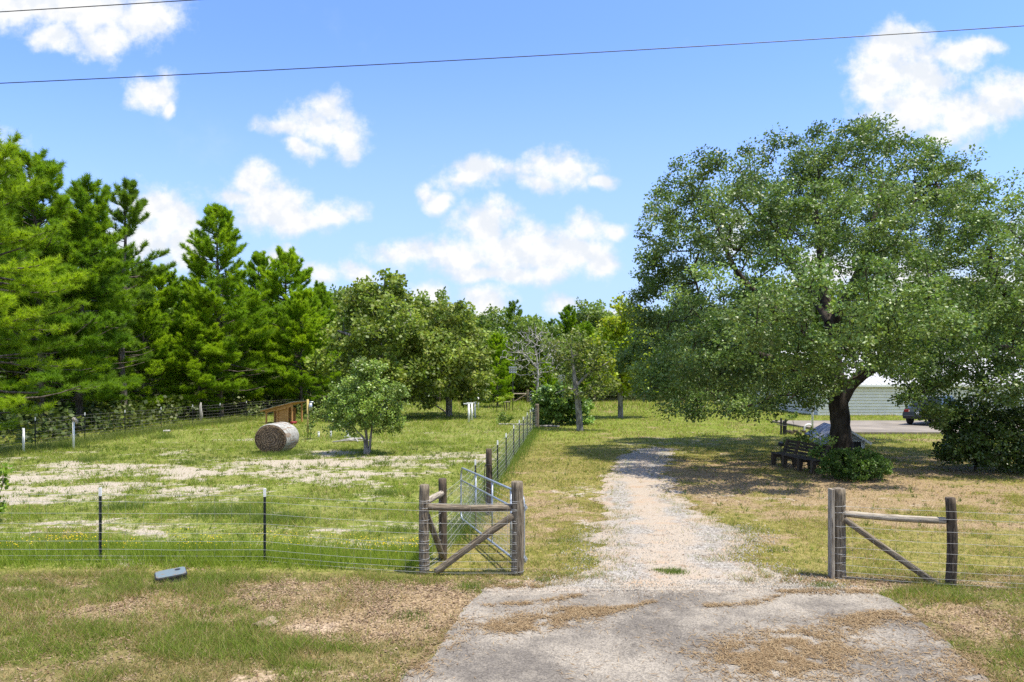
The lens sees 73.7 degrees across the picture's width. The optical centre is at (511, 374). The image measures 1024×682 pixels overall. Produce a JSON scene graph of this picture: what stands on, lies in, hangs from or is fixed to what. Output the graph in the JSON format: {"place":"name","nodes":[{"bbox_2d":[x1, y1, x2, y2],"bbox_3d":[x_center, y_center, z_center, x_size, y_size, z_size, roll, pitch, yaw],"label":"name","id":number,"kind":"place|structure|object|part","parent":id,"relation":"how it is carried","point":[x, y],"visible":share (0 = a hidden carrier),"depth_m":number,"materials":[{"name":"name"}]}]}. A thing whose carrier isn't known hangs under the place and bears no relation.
{"place":"outdoors","nodes":[
{"label":"outdoors","id":0,"kind":"place"},
{"bbox_2d":[0,0,192,11],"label":"power line","id":1,"kind":"object","parent":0,"point":[96,5],"visible":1,"depth_m":9.00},
{"bbox_2d":[0,391,1023,681],"bbox_3d":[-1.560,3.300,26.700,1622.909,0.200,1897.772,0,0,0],"label":"ground","id":2,"kind":"structure","parent":0,"point":[728,497],"depth_m":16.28,"materials":[{"name":"green plant"}]},
{"bbox_2d":[0,462,14,514],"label":"fence bush","id":3,"kind":"object","parent":2,"relation":"on","point":[5,481],"visible":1,"depth_m":14.67,"materials":[{"name":"green plant"}]},
{"bbox_2d":[0,288,36,382],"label":"pine tree","id":4,"kind":"object","parent":2,"relation":"on","point":[12,367],"visible":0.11,"depth_m":41.36,"materials":[{"name":"green plant"}]},
{"bbox_2d":[22,428,24,450],"bbox_3d":[-19.837,2.721,27.721,0.086,1.058,0.090,0,0,0],"label":"white pole","id":5,"kind":"object","parent":2,"relation":"on","point":[23,438],"visible":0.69,"depth_m":27.68,"materials":[{"name":"white plastic"}]},
{"bbox_2d":[0,180,86,405],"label":"pine tree","id":6,"kind":"object","parent":2,"relation":"on","point":[24,381],"visible":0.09,"depth_m":41.93,"materials":[{"name":"green plant"}]},
{"bbox_2d":[0,225,101,404],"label":"pine tree","id":7,"kind":"object","parent":2,"relation":"on","point":[4,375],"depth_m":49.34,"materials":[{"name":"green plant"}]},
{"bbox_2d":[0,125,123,442],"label":"pine tree","id":8,"kind":"object","parent":2,"relation":"on","point":[28,239],"visible":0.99,"depth_m":27.81,"materials":[{"name":"green plant"}]},
{"bbox_2d":[0,143,136,431],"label":"pine tree","id":9,"kind":"object","parent":2,"relation":"on","point":[38,166],"visible":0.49,"depth_m":36.39,"materials":[{"name":"green plant"}]},
{"bbox_2d":[0,171,143,428],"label":"pine tree","id":10,"kind":"object","parent":2,"relation":"on","point":[83,191],"visible":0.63,"depth_m":38.05,"materials":[{"name":"green plant"}]},
{"bbox_2d":[72,417,77,449],"bbox_3d":[-18.542,2.534,28.976,0.303,1.432,0.165,0,0,23],"label":"white pole","id":11,"kind":"object","parent":2,"relation":"on","point":[74,420],"visible":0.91,"depth_m":28.96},
{"bbox_2d":[7,223,145,408],"bbox_3d":[-28.600,-3.775,45.415,9.233,13.962,8.474,0,0,13],"label":"pine tree","id":12,"kind":"object","parent":2,"relation":"on","point":[112,355],"visible":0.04,"depth_m":44.10,"materials":[{"name":"green plant"}]},
{"bbox_2d":[54,265,118,403],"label":"pine tree","id":13,"kind":"object","parent":2,"relation":"on","point":[90,391],"depth_m":55.24,"materials":[{"name":"green plant"}]},
{"bbox_2d":[108,248,148,387],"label":"pine tree","id":14,"kind":"object","parent":2,"relation":"on","point":[129,252],"visible":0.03,"depth_m":66.13,"materials":[{"name":"green plant"}]},
{"bbox_2d":[86,176,176,420],"bbox_3d":[-25.020,-4.816,44.065,5.864,16.050,6.390,0,0,12],"label":"pine tree","id":15,"kind":"object","parent":2,"relation":"on","point":[131,212],"visible":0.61,"depth_m":43.82,"materials":[{"name":"green plant"}]},
{"bbox_2d":[101,298,185,411],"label":"pine tree","id":16,"kind":"object","parent":2,"relation":"on","point":[148,317],"visible":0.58,"depth_m":46.67,"materials":[{"name":"green plant"}]},
{"bbox_2d":[106,263,205,413],"bbox_3d":[-27.052,-2.673,52.077,7.136,11.758,7.775,0,0,-23],"label":"pine tree","id":17,"kind":"object","parent":2,"relation":"on","point":[165,298],"visible":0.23,"depth_m":51.47,"materials":[{"name":"green plant"}]},
{"bbox_2d":[1,397,321,447],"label":"wire fence","id":18,"kind":"object","parent":2,"relation":"on","point":[35,419],"visible":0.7,"depth_m":34.53,"materials":[{"name":"grey metal"}]},
{"bbox_2d":[154,567,186,584],"bbox_3d":[-5.301,3.192,10.618,0.469,0.237,0.385,-5,6,-30],"label":"meter box","id":19,"kind":"object","parent":2,"relation":"in","point":[173,573],"visible":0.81,"depth_m":10.53,"materials":[{"name":"grey plastic"}]},
{"bbox_2d":[157,276,214,400],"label":"pine tree","id":20,"kind":"object","parent":2,"relation":"on","point":[174,306],"visible":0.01,"depth_m":61.68,"materials":[{"name":"green plant"}]},
{"bbox_2d":[150,296,245,414],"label":"pine tree","id":21,"kind":"object","parent":2,"relation":"on","point":[186,353],"visible":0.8,"depth_m":48.27,"materials":[{"name":"green plant"}]},
{"bbox_2d":[199,402,202,420],"bbox_3d":[-21.062,2.585,46.203,0.267,1.340,0.213,0,0,0],"label":"fence post","id":22,"kind":"object","parent":2,"relation":"on","point":[200,413],"visible":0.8,"depth_m":46.13,"materials":[{"name":"grey wood"}]},
{"bbox_2d":[7,526,417,549],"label":"wildflowers","id":23,"kind":"object","parent":2,"relation":"on","point":[233,542],"visible":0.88,"depth_m":12.42,"materials":[{"name":"plant"}]},
{"bbox_2d":[156,201,281,415],"bbox_3d":[-21.804,-4.877,50.494,9.508,16.195,8.661,0,0,-17],"label":"pine tree","id":24,"kind":"object","parent":2,"relation":"on","point":[224,231],"visible":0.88,"depth_m":50.29,"materials":[{"name":"green plant"}]},
{"bbox_2d":[203,284,281,412],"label":"pine tree","id":25,"kind":"object","parent":2,"relation":"on","point":[260,348],"visible":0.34,"depth_m":54.60,"materials":[{"name":"green plant"}]},
{"bbox_2d":[226,250,294,395],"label":"pine tree","id":26,"kind":"object","parent":2,"relation":"on","point":[258,259],"visible":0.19,"depth_m":63.61,"materials":[{"name":"green plant"}]},
{"bbox_2d":[0,481,523,575],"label":"wire fence","id":27,"kind":"object","parent":2,"relation":"on","point":[516,508],"visible":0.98,"depth_m":10.98,"materials":[{"name":"grey wood"}]},
{"bbox_2d":[460,467,526,562],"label":"tube gate","id":28,"kind":"structure","parent":27,"relation":"attached to","point":[492,497],"depth_m":13.15,"materials":[{"name":"metal"}]},
{"bbox_2d":[252,616,277,627],"bbox_3d":[-3.139,3.245,8.721,0.284,0.207,0.300,0,0,24],"label":"drain pipe","id":29,"kind":"object","parent":2,"relation":"in","point":[270,619],"visible":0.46,"depth_m":8.69,"materials":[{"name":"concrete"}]},
{"bbox_2d":[254,422,298,452],"bbox_3d":[-9.595,2.603,27.857,1.415,1.235,1.400,0,0,6],"label":"hay bale","id":30,"kind":"object","parent":2,"relation":"on","point":[278,436],"visible":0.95,"depth_m":27.29,"materials":[{"name":"beige plant"}]},
{"bbox_2d":[259,401,305,423],"bbox_3d":[-14.886,2.469,44.423,2.510,1.462,1.530,0,0,14],"label":"animal shelter","id":31,"kind":"object","parent":2,"relation":"on","point":[284,413],"visible":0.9,"depth_m":43.87,"materials":[{"name":"wood"}]},
{"bbox_2d":[246,245,342,399],"bbox_3d":[-20.127,-4.142,60.587,8.920,14.697,9.719,0,0,40],"label":"pine tree","id":32,"kind":"object","parent":2,"relation":"on","point":[281,271],"visible":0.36,"depth_m":59.34,"materials":[{"name":"green plant"}]},
{"bbox_2d":[265,284,341,405],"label":"pine tree","id":33,"kind":"object","parent":2,"relation":"on","point":[298,310],"visible":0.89,"depth_m":55.14,"materials":[{"name":"green plant"}]},
{"bbox_2d":[307,399,313,434],"bbox_3d":[-10.262,2.267,34.724,0.352,1.966,0.180,0,0,0],"label":"yellow pole","id":34,"kind":"object","parent":2,"relation":"on","point":[309,405],"visible":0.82,"depth_m":34.67,"materials":[{"name":"metal"}]},
{"bbox_2d":[304,403,326,436],"bbox_3d":[-9.689,2.296,33.449,1.036,1.811,1.025,0,0,18],"label":"sapling bush","id":35,"kind":"object","parent":2,"relation":"on","point":[314,417],"visible":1,"depth_m":33.47,"materials":[{"name":"green plant"}]},
{"bbox_2d":[291,280,343,398],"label":"pine tree","id":36,"kind":"object","parent":2,"relation":"on","point":[325,297],"visible":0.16,"depth_m":67.14,"materials":[{"name":"green plant"}]},
{"bbox_2d":[312,279,386,389],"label":"broadleaf tree","id":37,"kind":"object","parent":2,"relation":"on","point":[335,299],"visible":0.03,"depth_m":75.26,"materials":[{"name":"green plant"}]},
{"bbox_2d":[332,437,368,441],"bbox_3d":[-7.567,3.104,32.434,1.626,0.164,1.280,0,0,0],"label":"branch pile","id":38,"kind":"object","parent":2,"relation":"on","point":[351,439],"visible":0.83,"depth_m":32.15,"materials":[{"name":"grey wood"}]},
{"bbox_2d":[321,355,411,453],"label":"tree","id":39,"kind":"object","parent":2,"relation":"on","point":[361,408],"visible":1,"depth_m":26.91,"materials":[{"name":"green plant"}]},
{"bbox_2d":[304,268,439,414],"bbox_3d":[-10.216,-2.155,49.427,9.224,10.729,11.603,0,0,-26],"label":"broadleaf tree","id":40,"kind":"object","parent":2,"relation":"on","point":[365,308],"visible":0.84,"depth_m":47.35,"materials":[{"name":"green plant"}]},
{"bbox_2d":[374,286,455,400],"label":"broadleaf tree","id":41,"kind":"object","parent":2,"relation":"on","point":[427,302],"visible":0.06,"depth_m":79.54,"materials":[{"name":"green plant"}]},
{"bbox_2d":[0,360,866,443],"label":"undergrowth","id":42,"kind":"object","parent":2,"relation":"on","point":[61,412],"visible":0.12,"depth_m":41.12,"materials":[{"name":"green plant"}]},
{"bbox_2d":[397,298,499,416],"bbox_3d":[-4.640,-1.239,51.411,7.526,8.883,11.067,0,0,0],"label":"broadleaf tree","id":43,"kind":"object","parent":2,"relation":"on","point":[454,366],"visible":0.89,"depth_m":49.11,"materials":[{"name":"green plant"}]},
{"bbox_2d":[435,326,491,400],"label":"broadleaf tree","id":44,"kind":"object","parent":2,"relation":"on","point":[455,344],"depth_m":82.47,"materials":[{"name":"green plant"}]},
{"bbox_2d":[463,403,471,421],"bbox_3d":[-2.934,2.590,45.204,0.550,1.321,0.150,0,0,0],"label":"white post","id":45,"kind":"object","parent":2,"relation":"on","point":[468,411],"visible":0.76,"depth_m":45.14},
{"bbox_2d":[467,402,474,419],"bbox_3d":[-2.842,2.601,47.069,0.550,1.299,0.150,0,0,0],"label":"white post","id":46,"kind":"object","parent":2,"relation":"on","point":[471,409],"visible":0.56,"depth_m":47.01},
{"bbox_2d":[439,307,508,349],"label":"broadleaf tree","id":47,"kind":"object","parent":2,"relation":"on","point":[480,323],"visible":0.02,"depth_m":88.50,"materials":[{"name":"green plant"}]},
{"bbox_2d":[473,401,476,417],"bbox_3d":[-2.773,2.617,49.679,0.550,1.266,0.150,0,0,0],"label":"white post","id":48,"kind":"object","parent":2,"relation":"on","point":[475,408],"visible":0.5,"depth_m":49.62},
{"bbox_2d":[429,404,538,565],"bbox_3d":[0.141,2.640,25.880,0.498,1.732,29.789,0,0,5],"label":"wire fence","id":49,"kind":"object","parent":2,"relation":"on","point":[440,540],"visible":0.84,"depth_m":13.68,"materials":[{"name":"grey wood"}]},
{"bbox_2d":[484,464,491,504],"bbox_3d":[-0.577,2.652,16.353,0.207,0.987,0.099,0,0,7],"label":"rope loop","id":50,"kind":"object","parent":49,"relation":"hanging from","point":[484,483],"visible":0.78,"depth_m":16.37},
{"bbox_2d":[481,332,516,405],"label":"pine tree","id":51,"kind":"object","parent":2,"relation":"on","point":[496,342],"visible":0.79,"depth_m":65.59,"materials":[{"name":"green plant"}]},
{"bbox_2d":[478,304,520,337],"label":"broadleaf tree","id":52,"kind":"object","parent":2,"relation":"on","point":[502,322],"visible":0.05,"depth_m":95.48,"materials":[{"name":"green plant"}]},
{"bbox_2d":[494,393,513,403],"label":"young tree","id":53,"kind":"object","parent":2,"relation":"on","point":[503,398],"visible":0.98,"depth_m":56.87,"materials":[{"name":"green plant"}]},
{"bbox_2d":[463,327,544,401],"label":"broadleaf tree","id":54,"kind":"object","parent":2,"relation":"on","point":[518,380],"visible":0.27,"depth_m":78.51,"materials":[{"name":"green plant"}]},
{"bbox_2d":[496,410,513,423],"bbox_3d":[-0.472,2.741,43.633,1.131,0.972,0.884,0,0,15],"label":"garden bush","id":55,"kind":"object","parent":2,"relation":"on","point":[501,418],"visible":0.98,"depth_m":43.59,"materials":[{"name":"green plant"}]},
{"bbox_2d":[0,581,1023,681],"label":"pine straw","id":56,"kind":"object","parent":2,"relation":"on","point":[773,655],"visible":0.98,"depth_m":8.05,"materials":[{"name":"brown plant"}]},
{"bbox_2d":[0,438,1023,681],"bbox_3d":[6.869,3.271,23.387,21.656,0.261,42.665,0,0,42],"label":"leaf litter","id":57,"kind":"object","parent":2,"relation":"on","point":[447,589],"visible":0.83,"depth_m":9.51,"materials":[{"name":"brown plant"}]},
{"bbox_2d":[509,366,516,411],"bbox_3d":[0.074,1.301,58.000,0.740,3.899,0.540,0,0,0],"label":"birdhouse","id":58,"kind":"object","parent":2,"relation":"on","point":[512,369],"visible":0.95,"depth_m":57.80,"materials":[{"name":"white paint"}]},
{"bbox_2d":[504,299,527,338],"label":"pine tree","id":59,"kind":"object","parent":2,"relation":"on","point":[512,308],"visible":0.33,"depth_m":89.70,"materials":[{"name":"green plant"}]},
{"bbox_2d":[501,324,561,393],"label":"dead tree","id":60,"kind":"object","parent":2,"relation":"on","point":[534,364],"visible":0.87,"depth_m":48.96,"materials":[{"name":"grey wood"}]},
{"bbox_2d":[506,313,566,398],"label":"broadleaf tree","id":61,"kind":"object","parent":2,"relation":"on","point":[523,325],"visible":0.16,"depth_m":83.98,"materials":[{"name":"green plant"}]},
{"bbox_2d":[530,361,557,393],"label":"pine tree","id":62,"kind":"object","parent":2,"relation":"on","point":[549,381],"visible":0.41,"depth_m":57.62,"materials":[{"name":"green plant"}]},
{"bbox_2d":[540,425,559,426],"bbox_3d":[2.263,3.125,41.020,1.191,0.150,0.199,0,0,2],"label":"fallen log","id":63,"kind":"object","parent":2,"relation":"on","point":[549,426],"visible":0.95,"depth_m":40.97,"materials":[{"name":"grey wood"}]},
{"bbox_2d":[545,318,556,331],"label":"pine tree","id":64,"kind":"object","parent":2,"relation":"on","point":[549,323],"visible":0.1,"depth_m":99.40,"materials":[{"name":"green plant"}]},
{"bbox_2d":[530,336,589,393],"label":"broadleaf tree","id":65,"kind":"object","parent":2,"relation":"on","point":[561,372],"visible":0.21,"depth_m":77.06,"materials":[{"name":"green plant"}]},
{"bbox_2d":[530,379,594,424],"bbox_3d":[3.211,1.859,42.900,4.241,3.118,3.570,0,0,0],"label":"vine mound","id":66,"kind":"object","parent":2,"relation":"on","point":[554,407],"visible":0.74,"depth_m":42.38,"materials":[{"name":"green plant"}]},
{"bbox_2d":[550,304,580,354],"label":"pine tree","id":67,"kind":"object","parent":2,"relation":"on","point":[568,321],"visible":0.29,"depth_m":92.88,"materials":[{"name":"green plant"}]},
{"bbox_2d":[439,390,722,401],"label":"board fence","id":68,"kind":"object","parent":2,"relation":"on","point":[527,396],"visible":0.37,"depth_m":76.93,"materials":[{"name":"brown wood"}]},
{"bbox_2d":[540,327,621,430],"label":"sparse tree","id":69,"kind":"object","parent":2,"relation":"on","point":[573,365],"visible":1,"depth_m":38.48,"materials":[{"name":"green plant"}]},
{"bbox_2d":[554,296,613,335],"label":"broadleaf tree","id":70,"kind":"object","parent":2,"relation":"on","point":[583,311],"visible":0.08,"depth_m":94.86,"materials":[{"name":"green plant"}]},
{"bbox_2d":[574,321,606,399],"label":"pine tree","id":71,"kind":"object","parent":2,"relation":"on","point":[587,327],"visible":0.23,"depth_m":77.69,"materials":[{"name":"green plant"}]},
{"bbox_2d":[562,326,634,400],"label":"broadleaf tree","id":72,"kind":"object","parent":2,"relation":"on","point":[607,396],"visible":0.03,"depth_m":81.53,"materials":[{"name":"green plant"}]},
{"bbox_2d":[575,310,640,388],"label":"broadleaf tree","id":73,"kind":"object","parent":2,"relation":"on","point":[593,323],"visible":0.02,"depth_m":94.83,"materials":[{"name":"green plant"}]},
{"bbox_2d":[583,295,665,417],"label":"broadleaf tree","id":74,"kind":"object","parent":2,"relation":"on","point":[612,329],"visible":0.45,"depth_m":49.30,"materials":[{"name":"green plant"}]},
{"bbox_2d":[602,309,672,390],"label":"broadleaf tree","id":75,"kind":"object","parent":2,"relation":"on","point":[640,335],"visible":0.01,"depth_m":89.29,"materials":[{"name":"green plant"}]},
{"bbox_2d":[523,446,812,589],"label":"gravel drive","id":76,"kind":"structure","parent":2,"relation":"on","point":[634,491],"depth_m":13.71,"materials":[{"name":"gravel"}]},
{"bbox_2d":[642,299,717,393],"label":"broadleaf tree","id":77,"kind":"object","parent":2,"relation":"on","point":[675,329],"visible":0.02,"depth_m":86.93,"materials":[{"name":"green plant"}]},
{"bbox_2d":[470,524,895,600],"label":"gravel","id":78,"kind":"structure","parent":2,"relation":"on","point":[791,586],"depth_m":10.94,"materials":[{"name":"grey gravel"}]},
{"bbox_2d":[400,584,988,681],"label":"asphalt apron","id":79,"kind":"object","parent":2,"relation":"on","point":[536,657],"visible":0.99,"depth_m":8.21,"materials":[{"name":"grey asphalt"}]},
{"bbox_2d":[715,280,804,391],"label":"broadleaf tree","id":80,"kind":"object","parent":2,"relation":"on","point":[789,306],"visible":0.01,"depth_m":84.86,"materials":[{"name":"green plant"}]},
{"bbox_2d":[777,418,786,434],"bbox_3d":[14.226,2.760,35.976,0.527,0.880,0.108,0,0,0],"label":"slat barrier","id":81,"kind":"object","parent":2,"relation":"on","point":[784,425],"visible":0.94,"depth_m":35.97,"materials":[{"name":"grey wood"}]},
{"bbox_2d":[784,411,797,431],"bbox_3d":[14.905,2.574,36.523,0.799,1.253,0.690,0,0,0],"label":"flower bush","id":82,"kind":"object","parent":2,"relation":"on","point":[791,416],"visible":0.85,"depth_m":36.52,"materials":[{"name":"green plant"}]},
{"bbox_2d":[732,273,852,341],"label":"broadleaf tree","id":83,"kind":"object","parent":2,"relation":"on","point":[808,306],"visible":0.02,"depth_m":91.33,"materials":[{"name":"green plant"}]},
{"bbox_2d":[787,430,808,434],"bbox_3d":[15.519,3.130,36.588,1.714,0.182,1.630,0,0,-15],"label":"rock border","id":84,"kind":"object","parent":2,"relation":"on","point":[791,431],"visible":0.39,"depth_m":36.47,"materials":[{"name":"grey stone"}]},
{"bbox_2d":[770,439,830,473],"bbox_3d":[9.695,2.750,23.020,0.684,0.900,2.354,0,0,-13],"label":"park bench","id":85,"kind":"object","parent":2,"relation":"on","point":[797,460],"visible":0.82,"depth_m":23.22,"materials":[{"name":"grey wood"}]},
{"bbox_2d":[783,426,817,455],"bbox_3d":[10.647,2.563,25.354,1.161,1.276,1.083,0,0,0],"label":"leggy bush","id":86,"kind":"object","parent":2,"relation":"on","point":[804,438],"visible":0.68,"depth_m":25.24,"materials":[{"name":"green plant"}]},
{"bbox_2d":[803,409,813,429],"bbox_3d":[16.148,1.901,37.200,0.548,2.602,0.110,0,0,0],"label":"white pole","id":87,"kind":"object","parent":2,"relation":"on","point":[812,419],"visible":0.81,"depth_m":37.18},
{"bbox_2d":[603,112,1014,450],"bbox_3d":[12.663,-3.773,25.813,17.831,14.031,18.025,0,0,0],"label":"oak tree","id":88,"kind":"object","parent":2,"relation":"on","point":[775,210],"visible":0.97,"depth_m":22.95,"materials":[{"name":"green plant"}]},
{"bbox_2d":[805,433,837,471],"bbox_3d":[10.140,2.596,22.315,0.960,1.329,1.254,0,0,28],"label":"leggy bush","id":89,"kind":"object","parent":2,"relation":"on","point":[814,453],"visible":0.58,"depth_m":22.31,"materials":[{"name":"green plant"}]},
{"bbox_2d":[812,294,884,350],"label":"broadleaf tree","id":90,"kind":"object","parent":2,"relation":"on","point":[819,317],"visible":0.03,"depth_m":88.15,"materials":[{"name":"green plant"}]},
{"bbox_2d":[815,446,893,481],"bbox_3d":[10.410,2.748,20.949,2.411,1.076,2.148,0,0,0],"label":"azalea bush","id":91,"kind":"object","parent":2,"relation":"on","point":[844,463],"visible":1,"depth_m":20.48,"materials":[{"name":"green plant"}]},
{"bbox_2d":[747,351,1023,414],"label":"metal building","id":92,"kind":"structure","parent":2,"relation":"on","point":[873,395],"depth_m":52.97,"materials":[{"name":"white metal"}]},
{"bbox_2d":[865,291,907,347],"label":"broadleaf tree","id":93,"kind":"object","parent":2,"relation":"on","point":[883,314],"visible":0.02,"depth_m":93.96,"materials":[{"name":"green plant"}]},
{"bbox_2d":[772,420,1022,433],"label":"concrete pad","id":94,"kind":"object","parent":2,"relation":"on","point":[884,426],"visible":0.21,"depth_m":40.70,"materials":[{"name":"grey concrete"}]},
{"bbox_2d":[902,395,953,423],"bbox_3d":[26.179,2.200,42.268,5.040,1.740,1.910,0,0,-39],"label":"parked car","id":95,"kind":"object","parent":94,"relation":"on","point":[908,413],"visible":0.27,"depth_m":41.24,"materials":[{"name":"grey paint"}]},
{"bbox_3d":[24.949,1.662,41.284,0.470,0.504,1.200,0,0,-39],"label":"rear window","id":96,"kind":"part","parent":95,"relation":"part of","materials":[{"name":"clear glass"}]},
{"bbox_2d":[828,487,1023,587],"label":"wire fence","id":97,"kind":"object","parent":2,"relation":"on","point":[838,519],"visible":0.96,"depth_m":10.52,"materials":[{"name":"grey wood"}]},
{"bbox_2d":[872,291,995,350],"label":"broadleaf tree","id":98,"kind":"object","parent":2,"relation":"on","point":[944,332],"visible":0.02,"depth_m":89.84,"materials":[{"name":"green plant"}]},
{"bbox_2d":[879,167,1023,430],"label":"oak tree","id":99,"kind":"object","parent":2,"relation":"on","point":[1007,309],"visible":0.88,"depth_m":22.03,"materials":[{"name":"green plant"}]},
{"bbox_2d":[928,394,1023,474],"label":"camellia bush","id":100,"kind":"object","parent":2,"relation":"on","point":[974,436],"visible":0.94,"depth_m":22.04,"materials":[{"name":"green plant"}]},
{"bbox_2d":[948,281,1021,348],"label":"broadleaf tree","id":101,"kind":"object","parent":2,"relation":"on","point":[983,319],"depth_m":93.49,"materials":[{"name":"green plant"}]},
{"bbox_2d":[964,285,1023,349],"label":"broadleaf tree","id":102,"kind":"object","parent":2,"relation":"on","point":[1004,330],"visible":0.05,"depth_m":89.90,"materials":[{"name":"green plant"}]},
{"bbox_2d":[0,25,1023,83],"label":"power line","id":103,"kind":"object","parent":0,"point":[511,57],"visible":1,"depth_m":9.00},
{"bbox_2d":[0,0,1023,335],"label":"sky","id":104,"kind":"structure","parent":0,"point":[498,181],"materials":[{"name":"blue"}]},
{"bbox_2d":[805,422,871,448],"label":"well house","id":105,"kind":"structure","parent":0,"point":[824,429],"depth_m":30.30,"materials":[{"name":"metal"}]}
]}

